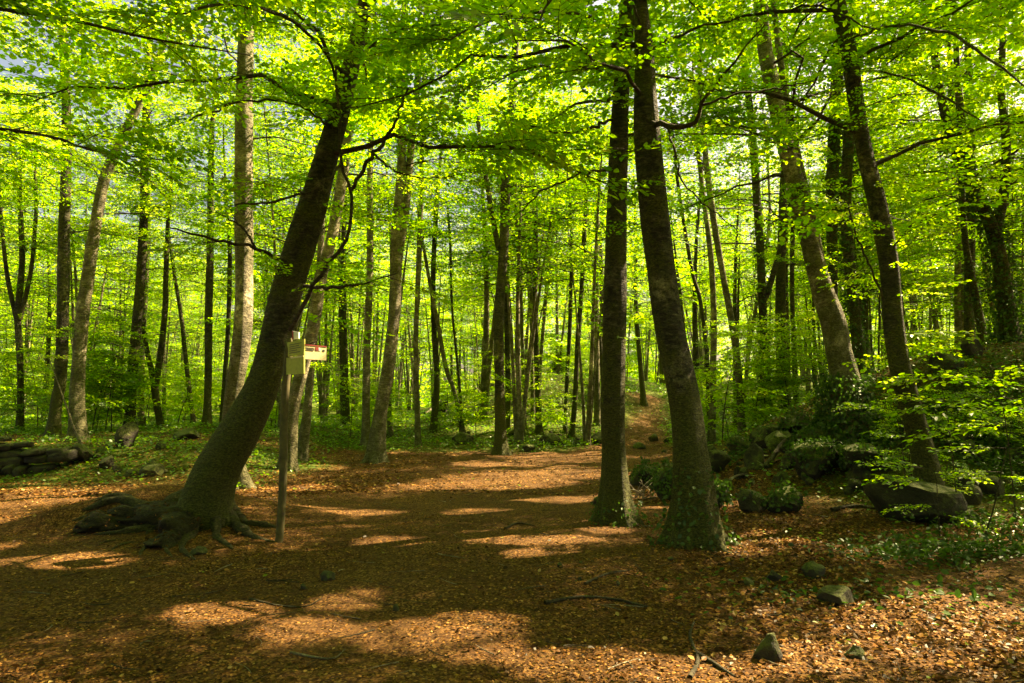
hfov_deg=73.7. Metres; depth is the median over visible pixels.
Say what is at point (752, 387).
beech sapling
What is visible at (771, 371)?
beech sapling
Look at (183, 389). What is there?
beech sapling
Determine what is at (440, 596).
fallen twigs
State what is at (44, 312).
beech tree
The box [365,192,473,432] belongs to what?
beech tree
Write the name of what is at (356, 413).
beech sapling
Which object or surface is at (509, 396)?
beech sapling
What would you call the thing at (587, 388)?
beech sapling
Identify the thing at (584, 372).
beech sapling
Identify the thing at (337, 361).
beech tree
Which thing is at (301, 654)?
fallen branch
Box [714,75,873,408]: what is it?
beech tree
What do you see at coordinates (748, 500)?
boulder
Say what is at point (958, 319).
beech tree
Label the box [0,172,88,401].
beech tree
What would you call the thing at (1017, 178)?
beech tree
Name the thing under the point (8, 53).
beech tree
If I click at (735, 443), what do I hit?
boulder
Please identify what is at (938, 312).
beech tree
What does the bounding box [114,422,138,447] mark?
boulder
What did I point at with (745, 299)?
beech tree
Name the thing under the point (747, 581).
stone
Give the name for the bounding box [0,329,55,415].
beech sapling
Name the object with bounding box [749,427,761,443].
stone
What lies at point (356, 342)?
beech tree
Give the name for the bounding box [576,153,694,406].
beech tree
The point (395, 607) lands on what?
stone
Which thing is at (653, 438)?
stone
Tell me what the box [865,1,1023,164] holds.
beech tree
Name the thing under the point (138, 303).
beech tree
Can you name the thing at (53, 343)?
beech tree
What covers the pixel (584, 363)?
beech sapling
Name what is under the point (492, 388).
beech sapling
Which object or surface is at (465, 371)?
beech tree
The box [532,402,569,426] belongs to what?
beech sapling
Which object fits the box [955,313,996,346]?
beech sapling
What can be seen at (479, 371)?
beech sapling
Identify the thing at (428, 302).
beech tree
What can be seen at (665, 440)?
stone
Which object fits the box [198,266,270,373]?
beech tree
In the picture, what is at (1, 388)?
beech sapling
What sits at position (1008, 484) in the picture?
beech sapling
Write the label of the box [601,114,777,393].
beech tree
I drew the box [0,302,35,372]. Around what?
beech tree
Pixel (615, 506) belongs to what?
beech tree
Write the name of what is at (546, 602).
fallen branch
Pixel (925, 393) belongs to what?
beech sapling
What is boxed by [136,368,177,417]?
beech sapling
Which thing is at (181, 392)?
beech sapling
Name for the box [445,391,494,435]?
beech sapling
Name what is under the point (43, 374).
beech sapling
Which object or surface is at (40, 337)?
beech tree
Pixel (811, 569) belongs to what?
stone
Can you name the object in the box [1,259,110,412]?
beech tree
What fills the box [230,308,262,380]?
beech tree
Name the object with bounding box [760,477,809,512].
boulder
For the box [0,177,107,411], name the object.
beech tree
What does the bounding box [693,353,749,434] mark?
beech sapling
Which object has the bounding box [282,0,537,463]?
beech tree
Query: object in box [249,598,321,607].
fallen branch
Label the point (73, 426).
leaning stem
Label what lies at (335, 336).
beech tree
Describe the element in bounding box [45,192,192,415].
beech tree
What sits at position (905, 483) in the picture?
beech sapling
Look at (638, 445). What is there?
boulder
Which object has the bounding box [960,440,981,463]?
stone
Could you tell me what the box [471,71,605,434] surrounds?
beech tree
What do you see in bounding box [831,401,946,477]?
beech sapling
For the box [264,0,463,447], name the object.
beech tree
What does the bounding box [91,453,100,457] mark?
stone
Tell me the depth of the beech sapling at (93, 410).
26.55 m
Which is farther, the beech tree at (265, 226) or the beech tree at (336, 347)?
the beech tree at (336, 347)
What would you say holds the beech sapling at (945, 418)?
on the ground at (402, 583)
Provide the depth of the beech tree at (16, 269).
27.57 m
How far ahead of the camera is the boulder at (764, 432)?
14.09 m
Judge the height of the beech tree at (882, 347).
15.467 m
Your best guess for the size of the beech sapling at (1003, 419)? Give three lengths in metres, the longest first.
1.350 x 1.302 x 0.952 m
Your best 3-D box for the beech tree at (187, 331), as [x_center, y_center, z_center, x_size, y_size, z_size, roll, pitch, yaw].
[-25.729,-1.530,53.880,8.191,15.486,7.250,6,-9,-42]
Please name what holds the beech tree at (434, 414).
on the ground at (402, 583)
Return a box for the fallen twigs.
[6,342,1023,682]
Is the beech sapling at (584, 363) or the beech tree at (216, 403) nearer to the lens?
the beech sapling at (584, 363)
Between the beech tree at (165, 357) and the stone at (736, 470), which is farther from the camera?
the beech tree at (165, 357)
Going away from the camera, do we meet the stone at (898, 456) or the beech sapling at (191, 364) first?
the stone at (898, 456)
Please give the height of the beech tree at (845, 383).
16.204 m
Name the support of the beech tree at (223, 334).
on the ground at (402, 583)
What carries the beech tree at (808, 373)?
on the ground at (402, 583)
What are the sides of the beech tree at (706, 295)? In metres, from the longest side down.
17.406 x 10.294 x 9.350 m
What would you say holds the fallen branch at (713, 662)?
on the ground at (402, 583)
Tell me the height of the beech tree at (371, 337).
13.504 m
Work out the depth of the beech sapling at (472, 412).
26.07 m
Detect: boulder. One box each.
[71,443,92,462]
[98,456,112,468]
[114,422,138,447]
[139,463,164,476]
[173,428,199,439]
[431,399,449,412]
[452,432,473,443]
[522,444,534,451]
[539,433,562,444]
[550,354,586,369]
[591,432,601,443]
[628,456,661,486]
[633,442,645,448]
[646,457,672,499]
[708,450,730,472]
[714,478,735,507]
[719,431,751,450]
[734,483,768,512]
[751,422,792,448]
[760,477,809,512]
[777,406,812,434]
[779,418,853,452]
[781,435,842,479]
[836,438,889,473]
[864,474,967,523]
[910,363,919,384]
[928,352,963,371]
[960,336,982,355]
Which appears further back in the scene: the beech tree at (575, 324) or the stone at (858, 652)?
the beech tree at (575, 324)
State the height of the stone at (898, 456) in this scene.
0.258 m
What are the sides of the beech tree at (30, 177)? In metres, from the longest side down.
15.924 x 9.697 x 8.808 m
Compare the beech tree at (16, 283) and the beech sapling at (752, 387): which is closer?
the beech sapling at (752, 387)
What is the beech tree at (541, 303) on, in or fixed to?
on the ground at (402, 583)
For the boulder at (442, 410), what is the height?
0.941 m
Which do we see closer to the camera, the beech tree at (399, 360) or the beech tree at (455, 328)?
the beech tree at (455, 328)
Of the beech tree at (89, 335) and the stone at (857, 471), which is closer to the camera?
the stone at (857, 471)
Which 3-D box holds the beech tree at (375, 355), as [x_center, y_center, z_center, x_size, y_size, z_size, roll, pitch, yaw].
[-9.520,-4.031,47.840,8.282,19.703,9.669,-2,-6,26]
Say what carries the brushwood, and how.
on the ground at (402, 583)
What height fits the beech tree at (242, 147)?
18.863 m
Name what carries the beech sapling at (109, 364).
on the ground at (402, 583)
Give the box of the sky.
[0,0,1023,402]
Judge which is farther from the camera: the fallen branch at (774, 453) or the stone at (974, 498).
the fallen branch at (774, 453)
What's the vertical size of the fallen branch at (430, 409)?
1.628 m
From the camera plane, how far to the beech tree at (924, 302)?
25.91 m
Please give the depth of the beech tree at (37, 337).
81.53 m
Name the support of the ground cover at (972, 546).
on the ground at (402, 583)
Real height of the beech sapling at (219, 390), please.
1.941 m
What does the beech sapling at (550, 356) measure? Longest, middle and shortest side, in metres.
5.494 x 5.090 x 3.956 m
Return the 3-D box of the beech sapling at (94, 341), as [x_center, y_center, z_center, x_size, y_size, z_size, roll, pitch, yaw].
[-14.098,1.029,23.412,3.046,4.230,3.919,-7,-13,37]
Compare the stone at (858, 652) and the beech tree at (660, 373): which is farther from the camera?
the beech tree at (660, 373)
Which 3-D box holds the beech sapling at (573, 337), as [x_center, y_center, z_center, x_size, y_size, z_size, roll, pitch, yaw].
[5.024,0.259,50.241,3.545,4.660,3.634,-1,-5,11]
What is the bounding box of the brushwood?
[629,478,657,498]
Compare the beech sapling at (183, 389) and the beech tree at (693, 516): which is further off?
the beech sapling at (183, 389)
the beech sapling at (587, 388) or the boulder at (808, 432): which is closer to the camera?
the boulder at (808, 432)
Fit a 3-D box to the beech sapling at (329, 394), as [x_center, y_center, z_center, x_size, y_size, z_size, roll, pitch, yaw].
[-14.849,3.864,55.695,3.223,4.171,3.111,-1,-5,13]
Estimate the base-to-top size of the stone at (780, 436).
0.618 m
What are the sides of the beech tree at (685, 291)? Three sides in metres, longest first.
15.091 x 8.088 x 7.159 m
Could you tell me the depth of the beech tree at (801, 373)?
60.90 m
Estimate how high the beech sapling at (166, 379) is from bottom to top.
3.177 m
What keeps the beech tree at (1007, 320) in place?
on the ground at (402, 583)
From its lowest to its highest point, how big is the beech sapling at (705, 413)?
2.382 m
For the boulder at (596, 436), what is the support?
on the ground at (402, 583)
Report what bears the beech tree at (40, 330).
on the ground at (402, 583)
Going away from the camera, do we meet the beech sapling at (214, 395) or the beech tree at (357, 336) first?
the beech sapling at (214, 395)
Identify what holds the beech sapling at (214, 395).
on the ground at (402, 583)
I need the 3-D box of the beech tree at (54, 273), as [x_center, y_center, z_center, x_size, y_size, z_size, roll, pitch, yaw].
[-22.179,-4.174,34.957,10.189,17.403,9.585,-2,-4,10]
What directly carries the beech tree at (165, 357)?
on the ground at (402, 583)
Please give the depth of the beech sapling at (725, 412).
24.59 m
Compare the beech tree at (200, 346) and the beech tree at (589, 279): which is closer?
the beech tree at (589, 279)
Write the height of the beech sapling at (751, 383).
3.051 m
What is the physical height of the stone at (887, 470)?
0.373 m
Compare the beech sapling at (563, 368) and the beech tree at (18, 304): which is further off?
the beech sapling at (563, 368)
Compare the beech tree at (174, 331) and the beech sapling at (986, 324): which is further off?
the beech tree at (174, 331)
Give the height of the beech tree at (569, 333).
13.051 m
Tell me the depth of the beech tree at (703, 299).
57.65 m
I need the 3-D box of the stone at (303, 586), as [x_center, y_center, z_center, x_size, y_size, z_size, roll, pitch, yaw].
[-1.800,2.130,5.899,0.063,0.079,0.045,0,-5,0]
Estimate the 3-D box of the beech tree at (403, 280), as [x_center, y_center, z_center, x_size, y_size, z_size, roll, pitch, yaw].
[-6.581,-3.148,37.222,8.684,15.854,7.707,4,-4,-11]
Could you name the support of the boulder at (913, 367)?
on the ground at (402, 583)
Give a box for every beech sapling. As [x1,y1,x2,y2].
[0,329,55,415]
[0,335,67,430]
[0,349,45,424]
[0,358,47,426]
[0,360,16,415]
[24,366,67,418]
[27,316,163,431]
[27,348,70,416]
[27,385,88,418]
[29,366,93,423]
[62,370,120,426]
[63,364,126,429]
[66,307,159,431]
[68,356,145,430]
[85,347,155,429]
[86,357,145,428]
[125,374,167,413]
[136,355,184,425]
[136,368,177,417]
[144,372,177,413]
[151,373,222,426]
[162,364,215,419]
[163,363,216,406]
[165,367,203,412]
[168,377,201,420]
[172,346,221,403]
[180,367,220,415]
[196,378,221,414]
[197,334,254,400]
[197,386,221,412]
[269,374,314,427]
[301,348,339,401]
[313,376,350,413]
[315,357,374,438]
[323,376,361,418]
[339,361,381,407]
[348,348,393,398]
[350,381,401,413]
[350,383,414,418]
[353,378,392,421]
[354,387,414,426]
[392,363,410,399]
[392,400,428,425]
[426,373,464,422]
[427,358,476,423]
[435,385,494,431]
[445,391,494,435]
[448,372,474,391]
[449,380,478,398]
[462,356,511,383]
[465,313,510,374]
[467,358,494,389]
[504,354,569,438]
[528,319,566,372]
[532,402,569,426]
[534,388,581,436]
[538,298,591,363]
[539,337,554,363]
[550,350,583,373]
[559,316,590,361]
[559,340,589,374]
[559,359,579,372]
[562,354,589,372]
[569,364,588,379]
[584,367,600,400]
[589,332,636,371]
[626,329,644,370]
[626,336,657,376]
[632,356,658,382]
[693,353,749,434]
[695,311,788,438]
[697,377,726,433]
[704,397,745,427]
[713,311,819,424]
[714,329,798,421]
[721,377,786,414]
[733,358,792,418]
[745,400,772,425]
[747,347,812,410]
[756,303,827,396]
[780,328,872,404]
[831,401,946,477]
[854,456,1000,536]
[867,309,936,372]
[867,424,949,477]
[868,402,904,438]
[871,399,905,449]
[872,327,881,370]
[874,372,1023,520]
[875,297,932,354]
[876,364,1023,523]
[881,369,949,409]
[881,382,971,430]
[905,307,952,352]
[907,335,958,357]
[926,319,953,346]
[926,419,1023,533]
[930,353,985,386]
[939,372,993,406]
[941,460,978,495]
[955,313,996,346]
[955,408,1021,450]
[959,387,1023,440]
[961,405,1020,442]
[995,474,1023,490]
[1000,407,1023,442]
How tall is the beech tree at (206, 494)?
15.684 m
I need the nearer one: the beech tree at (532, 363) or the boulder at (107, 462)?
the boulder at (107, 462)
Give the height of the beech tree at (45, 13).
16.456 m
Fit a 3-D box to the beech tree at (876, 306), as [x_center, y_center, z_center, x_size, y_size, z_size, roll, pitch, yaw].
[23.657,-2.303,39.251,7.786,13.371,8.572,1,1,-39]
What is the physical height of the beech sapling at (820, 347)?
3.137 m
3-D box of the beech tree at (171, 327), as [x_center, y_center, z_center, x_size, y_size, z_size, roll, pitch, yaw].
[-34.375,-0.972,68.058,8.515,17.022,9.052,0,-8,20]
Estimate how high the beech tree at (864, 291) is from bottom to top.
15.913 m
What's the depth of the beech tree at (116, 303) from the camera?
55.05 m
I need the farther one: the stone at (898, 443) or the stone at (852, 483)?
the stone at (898, 443)
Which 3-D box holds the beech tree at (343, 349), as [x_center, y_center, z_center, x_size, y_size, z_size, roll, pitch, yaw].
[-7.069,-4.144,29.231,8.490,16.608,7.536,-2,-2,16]
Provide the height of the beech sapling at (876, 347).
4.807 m
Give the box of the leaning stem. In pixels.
[49,358,81,443]
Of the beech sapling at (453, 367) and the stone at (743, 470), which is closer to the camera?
the stone at (743, 470)
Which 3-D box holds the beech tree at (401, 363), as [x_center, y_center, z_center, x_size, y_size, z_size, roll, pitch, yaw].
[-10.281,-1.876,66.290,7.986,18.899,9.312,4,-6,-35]
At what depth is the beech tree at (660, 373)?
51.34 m
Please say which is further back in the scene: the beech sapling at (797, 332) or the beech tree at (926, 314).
the beech tree at (926, 314)
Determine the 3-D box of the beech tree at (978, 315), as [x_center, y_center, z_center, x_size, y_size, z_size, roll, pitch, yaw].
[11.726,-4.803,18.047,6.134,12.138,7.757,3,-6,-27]
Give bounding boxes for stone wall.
[0,437,78,475]
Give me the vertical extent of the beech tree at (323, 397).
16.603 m
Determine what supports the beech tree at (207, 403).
on the ground at (402, 583)
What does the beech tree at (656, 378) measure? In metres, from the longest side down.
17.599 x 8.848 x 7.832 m
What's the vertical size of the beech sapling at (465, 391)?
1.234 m
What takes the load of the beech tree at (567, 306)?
on the ground at (402, 583)
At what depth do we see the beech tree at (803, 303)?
36.26 m
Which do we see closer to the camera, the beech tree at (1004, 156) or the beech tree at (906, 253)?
the beech tree at (1004, 156)
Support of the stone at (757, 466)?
on the ground at (402, 583)
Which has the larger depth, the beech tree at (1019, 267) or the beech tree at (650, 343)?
the beech tree at (650, 343)
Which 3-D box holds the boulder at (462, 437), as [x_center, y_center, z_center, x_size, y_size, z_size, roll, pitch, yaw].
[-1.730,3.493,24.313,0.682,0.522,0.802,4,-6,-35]
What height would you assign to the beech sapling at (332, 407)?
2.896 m
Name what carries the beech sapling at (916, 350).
on the ground at (402, 583)
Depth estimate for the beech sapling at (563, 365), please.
45.83 m
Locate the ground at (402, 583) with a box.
[0,343,1023,682]
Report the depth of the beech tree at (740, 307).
46.54 m
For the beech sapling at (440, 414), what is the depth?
28.24 m
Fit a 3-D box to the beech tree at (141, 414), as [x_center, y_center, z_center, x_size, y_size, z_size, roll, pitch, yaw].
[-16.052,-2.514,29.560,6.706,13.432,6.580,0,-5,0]
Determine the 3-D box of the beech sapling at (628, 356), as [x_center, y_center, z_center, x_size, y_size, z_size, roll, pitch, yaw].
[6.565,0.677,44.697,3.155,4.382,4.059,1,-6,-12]
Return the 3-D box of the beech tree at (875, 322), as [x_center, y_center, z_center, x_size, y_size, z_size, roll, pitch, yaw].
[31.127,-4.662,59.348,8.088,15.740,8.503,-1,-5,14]
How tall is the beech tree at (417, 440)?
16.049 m
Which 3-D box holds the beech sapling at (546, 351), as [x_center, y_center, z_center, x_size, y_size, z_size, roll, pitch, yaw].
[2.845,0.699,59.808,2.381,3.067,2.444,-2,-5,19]
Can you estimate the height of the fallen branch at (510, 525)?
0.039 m
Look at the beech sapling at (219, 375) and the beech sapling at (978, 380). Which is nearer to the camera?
the beech sapling at (978, 380)
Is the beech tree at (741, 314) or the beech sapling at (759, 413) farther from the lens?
the beech tree at (741, 314)
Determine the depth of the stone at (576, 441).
23.45 m
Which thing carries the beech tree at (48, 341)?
on the ground at (402, 583)
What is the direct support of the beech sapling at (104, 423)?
on the ground at (402, 583)
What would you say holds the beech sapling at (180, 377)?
on the ground at (402, 583)
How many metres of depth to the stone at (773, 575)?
6.06 m
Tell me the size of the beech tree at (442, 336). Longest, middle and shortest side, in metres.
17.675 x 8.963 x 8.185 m
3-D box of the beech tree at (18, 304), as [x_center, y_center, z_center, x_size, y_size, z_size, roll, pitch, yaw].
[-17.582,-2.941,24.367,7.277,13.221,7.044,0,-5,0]
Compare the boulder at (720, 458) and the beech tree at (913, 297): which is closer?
the boulder at (720, 458)
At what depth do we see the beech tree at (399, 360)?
76.58 m
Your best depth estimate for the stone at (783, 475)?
11.36 m
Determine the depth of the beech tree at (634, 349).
66.22 m
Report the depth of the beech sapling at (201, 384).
42.00 m
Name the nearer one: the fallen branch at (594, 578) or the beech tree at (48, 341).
the fallen branch at (594, 578)
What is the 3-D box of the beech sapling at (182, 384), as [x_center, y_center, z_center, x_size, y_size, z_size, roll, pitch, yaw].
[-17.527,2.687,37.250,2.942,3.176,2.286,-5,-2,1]
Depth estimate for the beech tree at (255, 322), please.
30.70 m
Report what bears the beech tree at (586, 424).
on the ground at (402, 583)
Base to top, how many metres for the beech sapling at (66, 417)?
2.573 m
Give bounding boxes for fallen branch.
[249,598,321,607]
[289,649,344,658]
[424,387,494,413]
[504,522,534,528]
[544,595,647,607]
[584,570,629,584]
[695,651,735,676]
[730,473,754,479]
[763,434,857,468]
[830,504,875,511]
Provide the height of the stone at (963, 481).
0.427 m
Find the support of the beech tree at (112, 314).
on the ground at (402, 583)
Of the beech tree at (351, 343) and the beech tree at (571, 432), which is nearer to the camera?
the beech tree at (571, 432)
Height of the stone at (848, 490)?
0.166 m
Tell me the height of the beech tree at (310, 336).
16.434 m
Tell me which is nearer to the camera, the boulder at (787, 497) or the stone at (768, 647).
the stone at (768, 647)
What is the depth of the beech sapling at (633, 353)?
61.79 m
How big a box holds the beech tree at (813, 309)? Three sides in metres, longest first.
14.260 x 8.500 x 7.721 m
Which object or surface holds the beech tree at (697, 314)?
on the ground at (402, 583)
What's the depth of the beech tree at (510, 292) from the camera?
69.94 m
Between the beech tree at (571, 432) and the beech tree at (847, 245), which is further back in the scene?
the beech tree at (571, 432)
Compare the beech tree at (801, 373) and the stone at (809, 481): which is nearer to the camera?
the stone at (809, 481)
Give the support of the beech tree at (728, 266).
on the ground at (402, 583)
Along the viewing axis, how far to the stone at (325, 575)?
6.15 m
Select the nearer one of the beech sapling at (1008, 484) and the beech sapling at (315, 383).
the beech sapling at (1008, 484)
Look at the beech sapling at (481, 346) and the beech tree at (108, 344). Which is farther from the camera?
the beech tree at (108, 344)
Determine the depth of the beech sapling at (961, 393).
12.32 m
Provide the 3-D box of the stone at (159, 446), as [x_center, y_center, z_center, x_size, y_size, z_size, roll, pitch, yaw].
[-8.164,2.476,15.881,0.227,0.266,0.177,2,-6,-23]
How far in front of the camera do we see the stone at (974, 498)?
9.60 m
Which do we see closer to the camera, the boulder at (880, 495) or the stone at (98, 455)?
the boulder at (880, 495)
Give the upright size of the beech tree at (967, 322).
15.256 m
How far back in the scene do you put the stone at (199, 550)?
7.23 m
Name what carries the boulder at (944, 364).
on the ground at (402, 583)
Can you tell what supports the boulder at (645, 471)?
on the ground at (402, 583)
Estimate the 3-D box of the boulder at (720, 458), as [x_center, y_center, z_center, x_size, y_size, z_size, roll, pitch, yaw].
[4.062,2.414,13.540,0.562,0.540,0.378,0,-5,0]
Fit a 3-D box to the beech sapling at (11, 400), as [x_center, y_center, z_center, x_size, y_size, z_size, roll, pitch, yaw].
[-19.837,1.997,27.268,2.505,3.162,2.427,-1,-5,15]
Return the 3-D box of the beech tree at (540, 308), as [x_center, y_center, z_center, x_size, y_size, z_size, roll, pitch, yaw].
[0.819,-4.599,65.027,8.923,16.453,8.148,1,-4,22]
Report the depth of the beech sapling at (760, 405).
18.57 m
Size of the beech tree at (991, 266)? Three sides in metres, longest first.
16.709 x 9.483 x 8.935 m
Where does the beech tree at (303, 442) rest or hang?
on the ground at (402, 583)
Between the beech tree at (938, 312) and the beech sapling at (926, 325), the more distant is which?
the beech tree at (938, 312)
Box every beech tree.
[0,0,151,83]
[0,0,206,437]
[0,0,224,194]
[0,0,297,200]
[0,0,305,442]
[0,0,687,559]
[0,16,79,281]
[0,38,25,79]
[0,74,124,430]
[0,92,81,298]
[0,117,78,252]
[0,119,176,362]
[0,142,57,311]
[0,161,11,301]
[0,165,127,417]
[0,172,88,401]
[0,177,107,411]
[0,194,43,312]
[0,205,55,307]
[0,216,38,369]
[0,234,111,362]
[0,264,11,356]
[0,266,54,412]
[0,268,74,409]
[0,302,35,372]
[1,7,235,424]
[1,60,196,416]
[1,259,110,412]
[3,265,70,408]
[4,276,70,384]
[27,268,99,385]
[40,82,258,427]
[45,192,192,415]
[52,277,116,373]
[67,0,400,489]
[69,281,128,407]
[70,234,183,409]
[70,238,158,408]
[76,119,234,426]
[83,163,264,422]
[89,241,152,389]
[93,215,220,414]
[104,259,175,411]
[114,23,306,426]
[118,212,215,402]
[118,255,221,411]
[133,219,232,397]
[144,0,446,428]
[145,287,201,360]
[146,241,260,413]
[147,83,293,424]
[149,222,234,375]
[162,0,500,471]
[169,296,214,400]
[169,313,224,405]
[176,275,255,406]
[182,300,230,373]
[192,106,367,422]
[193,174,333,341]
[197,48,387,422]
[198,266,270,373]
[200,129,355,362]
[202,0,467,460]
[204,282,257,409]
[220,217,323,339]
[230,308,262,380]
[250,265,302,361]
[251,0,904,552]
[251,265,350,409]
[253,48,443,426]
[254,140,387,421]
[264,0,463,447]
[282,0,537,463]
[300,246,386,414]
[307,155,413,416]
[317,286,375,411]
[318,238,380,415]
[321,272,376,371]
[322,253,388,401]
[322,260,405,398]
[325,109,484,437]
[326,142,462,398]
[330,0,498,445]
[337,152,443,406]
[347,287,387,381]
[351,0,824,528]
[362,207,466,409]
[364,246,439,410]
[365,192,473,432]
[365,287,430,409]
[373,248,443,410]
[379,276,451,408]
[380,209,494,402]
[381,21,609,418]
[383,84,523,434]
[387,0,612,455]
[399,313,469,402]
[407,3,605,401]
[410,276,464,385]
[411,181,497,413]
[421,280,480,402]
[422,48,631,443]
[422,94,579,431]
[422,211,527,389]
[426,118,600,429]
[428,265,491,390]
[436,276,480,396]
[441,243,515,350]
[447,186,538,389]
[449,281,491,392]
[450,165,602,420]
[458,204,573,348]
[461,15,608,387]
[463,73,714,444]
[466,240,526,373]
[467,95,594,373]
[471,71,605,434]
[487,121,646,433]
[494,244,562,357]
[508,0,1023,485]
[520,78,683,437]
[523,92,670,425]
[524,165,604,374]
[524,273,565,350]
[526,240,599,344]
[535,91,689,376]
[537,0,1023,447]
[543,177,632,314]
[550,175,645,306]
[550,229,631,339]
[553,261,604,339]
[560,274,599,354]
[573,160,652,381]
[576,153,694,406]
[580,3,820,432]
[581,302,634,342]
[582,52,769,435]
[596,31,752,444]
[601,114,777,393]
[626,255,688,382]
[627,162,722,383]
[627,165,750,398]
[627,241,685,380]
[628,2,990,409]
[629,286,688,376]
[632,220,714,383]
[651,154,810,428]
[656,0,902,422]
[666,101,823,391]
[670,172,749,385]
[676,3,904,405]
[677,23,863,416]
[678,239,731,367]
[678,245,725,365]
[678,248,727,335]
[682,0,1021,381]
[683,235,731,364]
[689,223,766,377]
[698,186,804,355]
[705,205,798,393]
[711,0,1023,376]
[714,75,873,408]
[716,22,1016,358]
[717,238,773,347]
[723,130,880,394]
[747,169,813,377]
[750,114,961,374]
[756,191,820,391]
[765,171,878,388]
[767,239,878,388]
[777,144,929,364]
[796,80,987,363]
[797,0,1023,343]
[806,95,989,358]
[808,106,952,357]
[809,7,1023,342]
[813,0,1023,69]
[816,1,1023,339]
[822,149,995,347]
[842,194,943,367]
[843,205,908,354]
[847,255,945,364]
[854,8,1023,346]
[856,1,1023,341]
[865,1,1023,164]
[868,181,991,331]
[872,155,990,350]
[888,96,992,342]
[903,222,954,331]
[906,291,953,331]
[910,100,1023,330]
[928,22,1023,324]
[934,49,1023,252]
[934,181,1019,327]
[944,186,1023,305]
[952,158,1023,328]
[972,42,1023,310]
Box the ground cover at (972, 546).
[0,330,1023,641]
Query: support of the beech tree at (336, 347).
on the ground at (402, 583)
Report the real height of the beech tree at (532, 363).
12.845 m
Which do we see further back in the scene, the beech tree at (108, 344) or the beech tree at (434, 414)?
the beech tree at (108, 344)
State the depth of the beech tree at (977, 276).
24.08 m
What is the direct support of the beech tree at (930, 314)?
on the ground at (402, 583)
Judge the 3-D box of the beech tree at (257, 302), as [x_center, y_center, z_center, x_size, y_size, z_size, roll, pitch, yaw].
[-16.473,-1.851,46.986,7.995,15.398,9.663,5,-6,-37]
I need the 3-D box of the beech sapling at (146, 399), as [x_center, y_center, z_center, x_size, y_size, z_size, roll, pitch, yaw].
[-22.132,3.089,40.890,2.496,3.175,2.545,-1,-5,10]
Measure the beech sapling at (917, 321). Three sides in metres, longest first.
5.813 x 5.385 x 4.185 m
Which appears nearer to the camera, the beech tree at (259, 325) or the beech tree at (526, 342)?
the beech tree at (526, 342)
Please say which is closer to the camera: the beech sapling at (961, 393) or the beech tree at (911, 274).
the beech sapling at (961, 393)
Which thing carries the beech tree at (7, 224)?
on the ground at (402, 583)
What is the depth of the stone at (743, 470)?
12.43 m
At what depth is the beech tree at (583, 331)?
71.28 m
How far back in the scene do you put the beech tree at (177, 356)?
57.84 m
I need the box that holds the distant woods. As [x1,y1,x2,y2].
[0,218,1020,409]
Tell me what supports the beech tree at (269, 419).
on the ground at (402, 583)
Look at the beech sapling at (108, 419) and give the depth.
23.93 m
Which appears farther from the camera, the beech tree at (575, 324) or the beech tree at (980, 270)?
the beech tree at (575, 324)
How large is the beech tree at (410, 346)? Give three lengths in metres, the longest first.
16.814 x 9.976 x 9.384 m
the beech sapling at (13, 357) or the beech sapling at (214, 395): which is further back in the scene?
the beech sapling at (214, 395)
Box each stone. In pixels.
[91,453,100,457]
[95,447,105,453]
[112,464,121,471]
[126,469,137,474]
[155,442,165,449]
[190,546,206,554]
[301,583,306,589]
[320,570,334,580]
[393,604,398,610]
[507,429,513,434]
[573,439,579,445]
[648,434,658,441]
[663,437,671,442]
[708,445,716,450]
[722,478,732,488]
[734,467,748,479]
[738,467,747,478]
[743,443,764,469]
[743,577,753,585]
[748,478,754,485]
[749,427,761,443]
[752,632,782,661]
[753,460,763,469]
[764,430,790,451]
[765,569,782,581]
[767,441,775,453]
[771,471,790,486]
[779,451,793,470]
[801,561,825,578]
[805,477,814,484]
[817,585,854,606]
[843,645,864,659]
[844,487,852,494]
[846,462,870,480]
[846,478,863,491]
[878,457,896,471]
[892,441,901,448]
[892,455,905,465]
[943,432,973,446]
[952,469,979,486]
[954,484,982,504]
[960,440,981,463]
[960,508,983,523]
[974,451,985,462]
[979,476,1004,496]
[1002,449,1023,463]
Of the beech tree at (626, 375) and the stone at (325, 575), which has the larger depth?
the beech tree at (626, 375)
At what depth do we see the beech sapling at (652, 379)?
75.99 m
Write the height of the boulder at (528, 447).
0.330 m
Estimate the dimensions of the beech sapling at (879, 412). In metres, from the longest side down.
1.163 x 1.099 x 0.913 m
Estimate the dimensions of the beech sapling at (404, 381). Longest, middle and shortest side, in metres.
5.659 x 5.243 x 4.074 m
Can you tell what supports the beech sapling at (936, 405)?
on the ground at (402, 583)
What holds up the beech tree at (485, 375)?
on the ground at (402, 583)
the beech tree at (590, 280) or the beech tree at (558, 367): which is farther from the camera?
the beech tree at (590, 280)
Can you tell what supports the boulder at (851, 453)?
on the ground at (402, 583)
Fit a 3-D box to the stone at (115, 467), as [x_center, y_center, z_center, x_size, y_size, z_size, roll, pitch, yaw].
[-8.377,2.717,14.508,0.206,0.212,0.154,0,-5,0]
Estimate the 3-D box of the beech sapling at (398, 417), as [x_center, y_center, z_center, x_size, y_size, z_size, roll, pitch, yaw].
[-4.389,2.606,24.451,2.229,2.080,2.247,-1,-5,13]
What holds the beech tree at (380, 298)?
on the ground at (402, 583)
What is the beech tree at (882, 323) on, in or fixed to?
on the ground at (402, 583)
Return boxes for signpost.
[275,331,326,541]
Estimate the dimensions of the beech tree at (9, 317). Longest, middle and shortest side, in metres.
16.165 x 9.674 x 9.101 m

